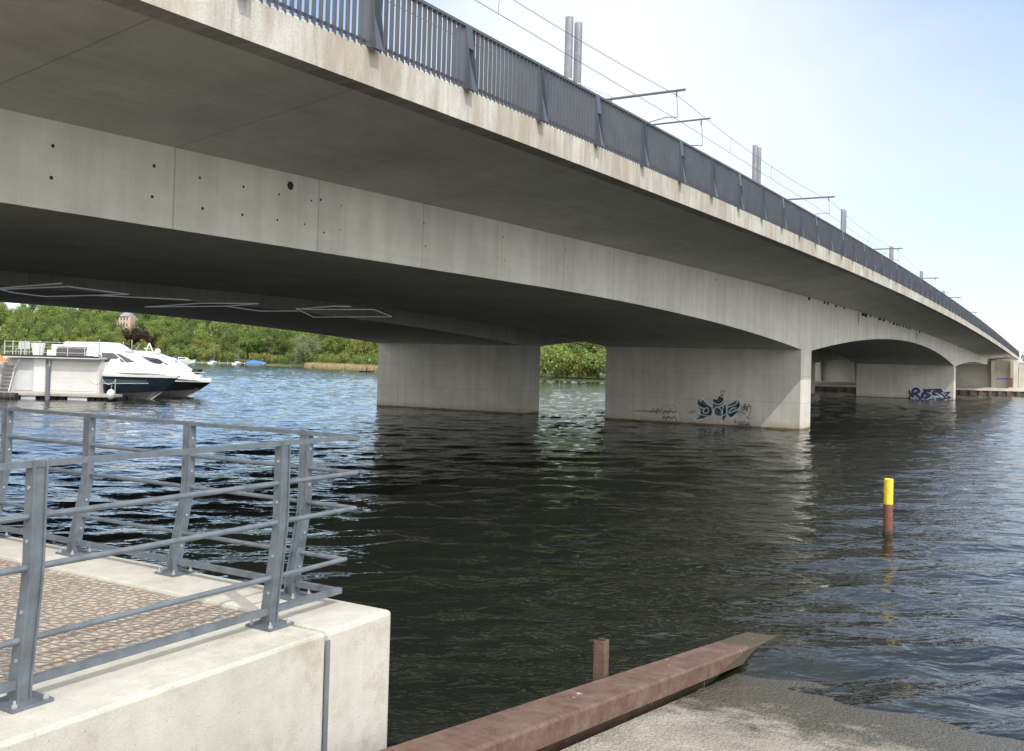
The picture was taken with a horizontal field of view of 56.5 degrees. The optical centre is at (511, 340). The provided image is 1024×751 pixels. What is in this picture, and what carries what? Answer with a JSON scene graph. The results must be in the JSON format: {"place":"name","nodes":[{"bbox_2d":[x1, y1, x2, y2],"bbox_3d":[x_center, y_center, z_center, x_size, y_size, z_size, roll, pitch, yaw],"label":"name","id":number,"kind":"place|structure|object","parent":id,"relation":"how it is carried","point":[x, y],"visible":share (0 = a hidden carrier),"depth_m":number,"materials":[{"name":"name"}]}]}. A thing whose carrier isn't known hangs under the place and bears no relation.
{"place":"outdoors","nodes":[
{"label":"outdoors","id":0,"kind":"place"},
{"bbox_2d":[0,560,244,682],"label":"paving","id":1,"kind":"structure","parent":0,"point":[67,599],"depth_m":5.88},
{"bbox_2d":[0,335,605,381],"bbox_3d":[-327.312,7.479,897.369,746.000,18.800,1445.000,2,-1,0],"label":"hill","id":2,"kind":"structure","parent":0,"point":[602,378],"depth_m":314.86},
{"bbox_2d":[0,302,17,327],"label":"broadleaf tree","id":3,"kind":"object","parent":2,"relation":"on","point":[8,313],"visible":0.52,"depth_m":384.26,"materials":[{"name":"green plant"}]},
{"bbox_2d":[0,316,27,353],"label":"broadleaf tree","id":4,"kind":"object","parent":2,"relation":"on","point":[12,336],"visible":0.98,"depth_m":332.93,"materials":[{"name":"green plant"}]},
{"bbox_2d":[7,305,37,332],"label":"broadleaf tree","id":5,"kind":"object","parent":2,"relation":"on","point":[22,313],"visible":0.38,"depth_m":385.49,"materials":[{"name":"green plant"}]},
{"bbox_2d":[17,318,35,340],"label":"broadleaf tree","id":6,"kind":"object","parent":2,"relation":"on","point":[29,325],"visible":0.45,"depth_m":361.35,"materials":[{"name":"green plant"}]},
{"bbox_2d":[24,305,53,325],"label":"broadleaf tree","id":7,"kind":"object","parent":2,"relation":"on","point":[35,315],"visible":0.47,"depth_m":383.27,"materials":[{"name":"green plant"}]},
{"bbox_2d":[31,322,54,344],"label":"broadleaf tree","id":8,"kind":"object","parent":2,"relation":"on","point":[41,329],"visible":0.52,"depth_m":349.17,"materials":[{"name":"green plant"}]},
{"bbox_2d":[37,315,58,347],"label":"broadleaf tree","id":9,"kind":"object","parent":2,"relation":"on","point":[47,320],"visible":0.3,"depth_m":374.01,"materials":[{"name":"green plant"}]},
{"bbox_2d":[41,323,68,343],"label":"broadleaf tree","id":10,"kind":"object","parent":2,"relation":"on","point":[60,335],"visible":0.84,"depth_m":334.84,"materials":[{"name":"green plant"}]},
{"bbox_2d":[48,306,68,326],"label":"broadleaf tree","id":11,"kind":"object","parent":2,"relation":"on","point":[58,311],"visible":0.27,"depth_m":392.78,"materials":[{"name":"green plant"}]},
{"bbox_2d":[47,314,72,338],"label":"broadleaf tree","id":12,"kind":"object","parent":2,"relation":"on","point":[59,320],"visible":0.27,"depth_m":370.78,"materials":[{"name":"green plant"}]},
{"bbox_2d":[54,314,81,341],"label":"broadleaf tree","id":13,"kind":"object","parent":2,"relation":"on","point":[72,325],"visible":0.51,"depth_m":353.03,"materials":[{"name":"green plant"}]},
{"bbox_2d":[65,308,89,330],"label":"broadleaf tree","id":14,"kind":"object","parent":2,"relation":"on","point":[72,313],"visible":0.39,"depth_m":388.73,"materials":[{"name":"green plant"}]},
{"bbox_2d":[70,318,92,340],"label":"broadleaf tree","id":15,"kind":"object","parent":2,"relation":"on","point":[75,332],"visible":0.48,"depth_m":345.64,"materials":[{"name":"green plant"}]},
{"bbox_2d":[81,322,105,340],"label":"broadleaf tree","id":16,"kind":"object","parent":2,"relation":"on","point":[93,329],"visible":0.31,"depth_m":341.19,"materials":[{"name":"green plant"}]},
{"bbox_2d":[88,310,113,322],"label":"broadleaf tree","id":17,"kind":"object","parent":2,"relation":"on","point":[96,312],"visible":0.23,"depth_m":416.02,"materials":[{"name":"green plant"}]},
{"bbox_2d":[91,311,120,327],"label":"broadleaf tree","id":18,"kind":"object","parent":2,"relation":"on","point":[99,319],"visible":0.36,"depth_m":398.76,"materials":[{"name":"green plant"}]},
{"bbox_2d":[91,321,122,342],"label":"broadleaf tree","id":19,"kind":"object","parent":2,"relation":"on","point":[106,334],"visible":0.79,"depth_m":334.93,"materials":[{"name":"green plant"}]},
{"bbox_2d":[102,313,124,332],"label":"broadleaf tree","id":20,"kind":"object","parent":2,"relation":"on","point":[114,325],"visible":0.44,"depth_m":377.31,"materials":[{"name":"green plant"}]},
{"bbox_2d":[112,312,137,337],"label":"villa","id":21,"kind":"object","parent":2,"relation":"on","point":[129,319],"visible":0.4,"depth_m":397.24,"materials":[{"name":"paint"}]},
{"bbox_2d":[120,327,149,348],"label":"copper beech","id":22,"kind":"object","parent":2,"relation":"on","point":[136,333],"visible":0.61,"depth_m":346.62,"materials":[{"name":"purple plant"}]},
{"bbox_2d":[131,313,156,331],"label":"broadleaf tree","id":23,"kind":"object","parent":2,"relation":"on","point":[139,323],"visible":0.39,"depth_m":389.61,"materials":[{"name":"green plant"}]},
{"bbox_2d":[135,334,156,351],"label":"copper beech","id":24,"kind":"object","parent":2,"relation":"on","point":[153,340],"visible":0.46,"depth_m":348.05,"materials":[{"name":"brown plant"}]},
{"bbox_2d":[141,320,164,343],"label":"broadleaf tree","id":25,"kind":"object","parent":2,"relation":"on","point":[155,331],"visible":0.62,"depth_m":354.03,"materials":[{"name":"green plant"}]},
{"bbox_2d":[143,316,168,337],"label":"broadleaf tree","id":26,"kind":"object","parent":2,"relation":"on","point":[151,322],"visible":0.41,"depth_m":383.12,"materials":[{"name":"green plant"}]},
{"bbox_2d":[154,333,176,353],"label":"broadleaf tree","id":27,"kind":"object","parent":2,"relation":"on","point":[161,344],"visible":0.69,"depth_m":332.43,"materials":[{"name":"green plant"}]},
{"bbox_2d":[157,326,180,354],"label":"broadleaf tree","id":28,"kind":"object","parent":2,"relation":"on","point":[168,330],"visible":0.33,"depth_m":344.28,"materials":[{"name":"green plant"}]},
{"bbox_2d":[157,316,183,332],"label":"broadleaf tree","id":29,"kind":"object","parent":2,"relation":"on","point":[171,319],"visible":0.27,"depth_m":393.66,"materials":[{"name":"green plant"}]},
{"bbox_2d":[166,317,186,333],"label":"broadleaf tree","id":30,"kind":"object","parent":2,"relation":"on","point":[178,324],"visible":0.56,"depth_m":380.06,"materials":[{"name":"green plant"}]},
{"bbox_2d":[167,333,186,351],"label":"broadleaf tree","id":31,"kind":"object","parent":2,"relation":"on","point":[174,337],"visible":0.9,"depth_m":327.92,"materials":[{"name":"green plant"}]},
{"bbox_2d":[175,325,199,351],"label":"broadleaf tree","id":32,"kind":"object","parent":2,"relation":"on","point":[188,335],"visible":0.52,"depth_m":336.08,"materials":[{"name":"green plant"}]},
{"bbox_2d":[182,343,204,361],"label":"shore bush","id":33,"kind":"object","parent":2,"relation":"on","point":[196,352],"visible":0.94,"depth_m":320.82,"materials":[{"name":"green plant"}]},
{"bbox_2d":[183,319,208,340],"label":"broadleaf tree","id":34,"kind":"object","parent":2,"relation":"on","point":[193,323],"visible":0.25,"depth_m":374.19,"materials":[{"name":"green plant"}]},
{"bbox_2d":[190,322,208,340],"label":"broadleaf tree","id":35,"kind":"object","parent":2,"relation":"on","point":[200,331],"visible":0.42,"depth_m":352.29,"materials":[{"name":"green plant"}]},
{"bbox_2d":[190,335,210,361],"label":"broadleaf tree","id":36,"kind":"object","parent":2,"relation":"on","point":[200,343],"visible":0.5,"depth_m":329.14,"materials":[{"name":"green plant"}]},
{"bbox_2d":[200,348,222,360],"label":"shore bush","id":37,"kind":"object","parent":2,"relation":"on","point":[207,355],"visible":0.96,"depth_m":320.99,"materials":[{"name":"green plant"}]},
{"bbox_2d":[206,321,236,342],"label":"broadleaf tree","id":38,"kind":"object","parent":2,"relation":"on","point":[213,328],"visible":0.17,"depth_m":372.97,"materials":[{"name":"green plant"}]},
{"bbox_2d":[209,321,236,359],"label":"broadleaf tree","id":39,"kind":"object","parent":2,"relation":"on","point":[220,327],"visible":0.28,"depth_m":346.02,"materials":[{"name":"green plant"}]},
{"bbox_2d":[219,322,244,351],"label":"broadleaf tree","id":40,"kind":"object","parent":2,"relation":"on","point":[232,329],"visible":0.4,"depth_m":334.06,"materials":[{"name":"green plant"}]},
{"bbox_2d":[220,329,244,362],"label":"broadleaf tree","id":41,"kind":"object","parent":2,"relation":"on","point":[227,345],"visible":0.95,"depth_m":325.26,"materials":[{"name":"green plant"}]},
{"bbox_2d":[225,347,245,362],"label":"shore bush","id":42,"kind":"object","parent":2,"relation":"on","point":[240,352],"visible":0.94,"depth_m":319.37,"materials":[{"name":"green plant"}]},
{"bbox_2d":[238,324,260,358],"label":"broadleaf tree","id":43,"kind":"object","parent":2,"relation":"on","point":[245,328],"visible":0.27,"depth_m":351.19,"materials":[{"name":"green plant"}]},
{"bbox_2d":[239,336,261,359],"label":"broadleaf tree","id":44,"kind":"object","parent":2,"relation":"on","point":[253,349],"visible":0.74,"depth_m":325.40,"materials":[{"name":"green plant"}]},
{"bbox_2d":[242,328,264,359],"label":"broadleaf tree","id":45,"kind":"object","parent":2,"relation":"on","point":[252,332],"visible":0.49,"depth_m":328.56,"materials":[{"name":"green plant"}]},
{"bbox_2d":[255,352,272,361],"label":"shore bush","id":46,"kind":"object","parent":2,"relation":"on","point":[264,357],"visible":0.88,"depth_m":316.97,"materials":[{"name":"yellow plant"}]},
{"bbox_2d":[253,327,286,363],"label":"broadleaf tree","id":47,"kind":"object","parent":2,"relation":"on","point":[277,340],"visible":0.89,"depth_m":323.75,"materials":[{"name":"green plant"}]},
{"bbox_2d":[267,329,291,356],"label":"broadleaf tree","id":48,"kind":"object","parent":2,"relation":"on","point":[271,340],"visible":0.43,"depth_m":334.68,"materials":[{"name":"green plant"}]},
{"bbox_2d":[277,329,294,356],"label":"broadleaf tree","id":49,"kind":"object","parent":2,"relation":"on","point":[284,349],"visible":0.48,"depth_m":334.99,"materials":[{"name":"green plant"}]},
{"bbox_2d":[278,352,295,363],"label":"shore bush","id":50,"kind":"object","parent":2,"relation":"on","point":[283,359],"visible":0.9,"depth_m":307.64,"materials":[{"name":"green plant"}]},
{"bbox_2d":[287,337,302,363],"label":"broadleaf tree","id":51,"kind":"object","parent":2,"relation":"on","point":[291,344],"visible":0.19,"depth_m":328.10,"materials":[{"name":"green plant"}]},
{"bbox_2d":[291,334,322,363],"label":"willow bush","id":52,"kind":"object","parent":2,"relation":"on","point":[300,351],"visible":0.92,"depth_m":299.66,"materials":[{"name":"plant"}]},
{"bbox_2d":[306,346,329,363],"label":"shore bush","id":53,"kind":"object","parent":2,"relation":"on","point":[317,356],"visible":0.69,"depth_m":299.73,"materials":[{"name":"green plant"}]},
{"bbox_2d":[321,336,347,355],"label":"broadleaf tree","id":54,"kind":"object","parent":2,"relation":"on","point":[338,345],"visible":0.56,"depth_m":297.60,"materials":[{"name":"green plant"}]},
{"bbox_2d":[304,361,377,370],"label":"reeds","id":55,"kind":"object","parent":2,"relation":"on","point":[347,366],"visible":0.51,"depth_m":269.89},
{"bbox_2d":[334,350,351,364],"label":"shore bush","id":56,"kind":"object","parent":2,"relation":"on","point":[343,358],"visible":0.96,"depth_m":277.13,"materials":[{"name":"green plant"}]},
{"bbox_2d":[345,339,377,364],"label":"weeping willow","id":57,"kind":"object","parent":2,"relation":"on","point":[358,346],"visible":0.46,"depth_m":282.67,"materials":[{"name":"green plant"}]},
{"bbox_2d":[360,350,377,366],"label":"shore bush","id":58,"kind":"object","parent":2,"relation":"on","point":[368,361],"visible":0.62,"depth_m":258.40,"materials":[{"name":"green plant"}]},
{"bbox_2d":[365,341,377,355],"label":"broadleaf tree","id":59,"kind":"object","parent":2,"relation":"on","point":[372,347],"visible":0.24,"depth_m":278.71,"materials":[{"name":"green plant"}]},
{"bbox_2d":[540,346,560,377],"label":"shore bush","id":60,"kind":"object","parent":2,"relation":"on","point":[554,374],"visible":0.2,"depth_m":185.25,"materials":[{"name":"green plant"}]},
{"bbox_2d":[540,343,580,377],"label":"shore bush","id":61,"kind":"object","parent":2,"relation":"on","point":[562,352],"visible":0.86,"depth_m":181.80,"materials":[{"name":"green plant"}]},
{"bbox_2d":[550,351,579,375],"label":"shore bush","id":62,"kind":"object","parent":2,"relation":"on","point":[566,365],"visible":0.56,"depth_m":181.17,"materials":[{"name":"green plant"}]},
{"bbox_2d":[566,341,594,376],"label":"broadleaf tree","id":63,"kind":"object","parent":2,"relation":"on","point":[578,349],"visible":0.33,"depth_m":187.90,"materials":[{"name":"green plant"}]},
{"bbox_2d":[570,358,595,376],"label":"shore bush","id":64,"kind":"object","parent":2,"relation":"on","point":[582,370],"visible":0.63,"depth_m":180.00,"materials":[{"name":"green plant"}]},
{"bbox_2d":[576,341,605,377],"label":"broadleaf tree","id":65,"kind":"object","parent":2,"relation":"on","point":[593,345],"visible":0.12,"depth_m":188.71,"materials":[{"name":"green plant"}]},
{"bbox_2d":[578,346,605,379],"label":"shore bush","id":66,"kind":"object","parent":2,"relation":"on","point":[588,361],"visible":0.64,"depth_m":178.91,"materials":[{"name":"green plant"}]},
{"bbox_2d":[586,346,605,378],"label":"shore bush","id":67,"kind":"object","parent":2,"relation":"on","point":[600,367],"visible":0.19,"depth_m":178.36,"materials":[{"name":"green plant"}]},
{"bbox_2d":[0,364,1023,747],"bbox_3d":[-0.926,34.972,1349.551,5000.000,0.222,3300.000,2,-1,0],"label":"water","id":68,"kind":"structure","parent":0,"point":[496,562],"depth_m":18.41,"materials":[{"name":"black liquid"}]},
{"bbox_2d":[0,392,18,398],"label":"float drum","id":69,"kind":"object","parent":68,"relation":"in","point":[7,395],"visible":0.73,"depth_m":61.19,"materials":[{"name":"black rubber"}]},
{"bbox_2d":[45,365,50,399],"bbox_3d":[-29.971,3.743,61.410,0.280,4.226,0.280,2,-1,0],"label":"mooring pile","id":70,"kind":"object","parent":68,"relation":"in","point":[47,384],"visible":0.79,"depth_m":61.33,"materials":[{"name":"metal"}]},
{"bbox_2d":[0,340,127,400],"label":"boathouse","id":71,"kind":"object","parent":68,"relation":"on","point":[76,377],"visible":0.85,"depth_m":63.74,"materials":[{"name":"white"}]},
{"bbox_2d":[0,362,16,391],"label":"pontoon stairs","id":72,"kind":"structure","parent":71,"relation":"on","point":[11,380],"depth_m":63.29,"materials":[{"name":"metal"}]},
{"bbox_2d":[31,343,45,354],"bbox_3d":[-32.199,0.626,64.683,0.920,0.860,0.897,2,-1,0],"label":"flower pot","id":73,"kind":"object","parent":71,"relation":"on","point":[35,348],"visible":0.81,"depth_m":64.37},
{"bbox_2d":[56,346,86,355],"bbox_3d":[-29.793,0.645,64.709,1.888,0.950,1.050,2,-1,0],"label":"lounge sofa","id":74,"kind":"object","parent":71,"relation":"on","point":[74,351],"visible":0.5,"depth_m":64.18,"materials":[{"name":"wicker"}]},
{"bbox_2d":[87,343,101,356],"bbox_3d":[-28.263,0.689,64.474,1.004,0.931,0.080,2,-1,0],"label":"wind screen","id":75,"kind":"object","parent":71,"relation":"on","point":[93,350],"visible":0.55,"depth_m":64.45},
{"bbox_2d":[19,341,179,398],"bbox_3d":[-29.580,2.212,65.923,13.129,4.618,4.210,2,-1,0],"label":"motor yacht","id":76,"kind":"object","parent":68,"relation":"on","point":[133,374],"visible":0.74,"depth_m":64.84,"materials":[{"name":"blue paint"}]},
{"bbox_2d":[99,353,123,361],"bbox_3d":[-27.188,1.182,64.475,1.861,0.612,0.145,2,-1,-5],"label":"window","id":77,"kind":"structure","parent":76,"relation":"in","point":[109,356],"depth_m":64.49,"materials":[{"name":"grey glass"}]},
{"bbox_2d":[101,379,147,382],"bbox_3d":[-26.279,2.773,64.069,3.370,0.246,0.045,2,-1,-8],"label":"hull window","id":78,"kind":"structure","parent":76,"relation":"in","point":[105,380],"depth_m":64.07,"materials":[{"name":"glass"}]},
{"bbox_2d":[133,343,211,395],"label":"motor yacht","id":79,"kind":"object","parent":68,"relation":"on","point":[189,381],"visible":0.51,"depth_m":70.16,"materials":[{"name":"black paint"}]},
{"bbox_2d":[173,355,195,363],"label":"motor boat","id":80,"kind":"object","parent":68,"relation":"on","point":[185,360],"visible":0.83,"depth_m":310.66,"materials":[{"name":"white plastic"}]},
{"bbox_2d":[593,638,608,680],"bbox_3d":[0.758,3.517,8.289,0.100,1.800,0.100,1,-2,30],"label":"steel stump","id":81,"kind":"object","parent":68,"relation":"in","point":[601,659],"visible":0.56,"depth_m":8.27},
{"bbox_2d":[883,478,893,534],"bbox_3d":[7.429,4.798,18.863,0.192,4.090,0.192,2,-1,0],"label":"marker pole","id":82,"kind":"object","parent":68,"relation":"in","point":[888,509],"visible":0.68,"depth_m":18.83,"materials":[{"name":"yellow paint"}]},
{"bbox_2d":[815,384,1023,395],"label":"quay","id":83,"kind":"structure","parent":68,"relation":"in","point":[962,391],"depth_m":151.40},
{"bbox_2d":[815,381,1023,389],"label":"promenade","id":84,"kind":"structure","parent":83,"relation":"on","point":[833,383],"depth_m":160.08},
{"bbox_2d":[815,359,1018,390],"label":"bridge abutment","id":85,"kind":"object","parent":84,"relation":"on","point":[995,373],"visible":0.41,"depth_m":164.25,"materials":[{"name":"concrete"}]},
{"bbox_2d":[1018,362,1023,387],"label":"wing wall","id":86,"kind":"structure","parent":84,"relation":"on","point":[1021,376],"depth_m":162.32,"materials":[{"name":"concrete"}]},
{"bbox_2d":[0,0,1023,367],"label":"sky","id":87,"kind":"structure","parent":0,"point":[909,114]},
{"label":"ground","id":88,"kind":"structure","parent":0,"visible":0},
{"bbox_2d":[0,537,390,750],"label":"quay wall","id":89,"kind":"structure","parent":88,"relation":"on","point":[315,677],"depth_m":5.20,"materials":[{"name":"concrete"}]},
{"bbox_2d":[0,407,356,600],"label":"quay railing","id":90,"kind":"object","parent":89,"relation":"on","point":[292,584],"visible":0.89,"depth_m":7.00,"materials":[{"name":"metal"}]},
{"bbox_2d":[0,435,359,713],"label":"quay railing","id":91,"kind":"object","parent":89,"relation":"on","point":[23,679],"visible":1,"depth_m":4.72,"materials":[{"name":"metal"}]},
{"bbox_2d":[0,271,852,413],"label":"twin bridge","id":92,"kind":"structure","parent":88,"relation":"on","point":[425,361],"depth_m":56.74,"materials":[{"name":"concrete"}]},
{"bbox_2d":[0,275,128,296],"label":"light tube","id":93,"kind":"object","parent":92,"relation":"hanging from","point":[6,289],"visible":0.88,"depth_m":29.41,"materials":[{"name":"white"}]},
{"bbox_2d":[145,290,258,306],"bbox_3d":[-11.591,-2.309,35.622,1.439,2.072,7.349,3,-2,-42],"label":"light tube","id":94,"kind":"object","parent":92,"relation":"hanging from","point":[203,303],"visible":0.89,"depth_m":35.33,"materials":[{"name":"white"}]},
{"bbox_2d":[0,0,1018,430],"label":"road bridge","id":95,"kind":"structure","parent":88,"relation":"on","point":[248,146],"depth_m":19.33,"materials":[{"name":"concrete"}]},
{"bbox_2d":[296,305,391,316],"bbox_3d":[-6.721,-2.140,39.204,3.578,2.160,8.445,2,-1,-7],"label":"light tube","id":96,"kind":"object","parent":95,"relation":"hanging from","point":[337,309],"visible":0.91,"depth_m":36.30,"materials":[{"name":"white"}]},
{"bbox_2d":[564,16,685,122],"bbox_3d":[4.165,-8.220,36.458,5.150,9.112,0.500,1,-2,30],"label":"catenary mast","id":97,"kind":"object","parent":95,"relation":"on","point":[568,47],"visible":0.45,"depth_m":37.56,"materials":[{"name":"metal"}]},
{"bbox_2d":[260,0,1019,356],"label":"bridge railing","id":98,"kind":"object","parent":95,"relation":"on","point":[532,88],"visible":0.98,"depth_m":18.29,"materials":[{"name":"metal"}]},
{"bbox_2d":[573,22,710,145],"bbox_3d":[4.872,-8.211,36.970,5.850,9.130,0.500,1,-2,30],"label":"catenary mast","id":99,"kind":"object","parent":95,"relation":"on","point":[577,53],"visible":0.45,"depth_m":38.26,"materials":[{"name":"metal"}]},
{"bbox_2d":[757,147,760,183],"bbox_3d":[15.591,-7.647,60.476,0.500,9.204,0.500,1,-2,30],"label":"catenary mast","id":100,"kind":"object","parent":95,"relation":"on","point":[759,168],"visible":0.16,"depth_m":60.42,"materials":[{"name":"metal"}]},
{"bbox_2d":[752,145,834,214],"bbox_3d":[17.189,-7.632,58.607,5.150,9.177,0.500,1,-2,30],"label":"catenary mast","id":101,"kind":"object","parent":95,"relation":"on","point":[754,162],"visible":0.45,"depth_m":59.72,"materials":[{"name":"metal"}]},
{"bbox_2d":[475,0,930,284],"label":"overhead wire","id":102,"kind":"object","parent":101,"relation":"hanging from","point":[660,109],"visible":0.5,"depth_m":32.64,"materials":[{"name":"grey metal"}]},
{"bbox_2d":[514,0,988,324],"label":"overhead wire","id":103,"kind":"object","parent":101,"relation":"hanging from","point":[693,108],"visible":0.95,"depth_m":34.76,"materials":[{"name":"grey metal"}]},
{"bbox_2d":[841,209,901,259],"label":"catenary mast","id":104,"kind":"object","parent":95,"relation":"on","point":[842,218],"visible":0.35,"depth_m":82.64,"materials":[{"name":"metal"}]},
{"bbox_2d":[560,674,1023,750],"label":"slipway","id":105,"kind":"structure","parent":88,"relation":"on","point":[736,712],"depth_m":7.99,"materials":[{"name":"concrete"}]},
{"bbox_2d":[379,632,775,750],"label":"steel beam","id":106,"kind":"structure","parent":105,"relation":"attached to","point":[562,720],"depth_m":7.26,"materials":[{"name":"metal"}]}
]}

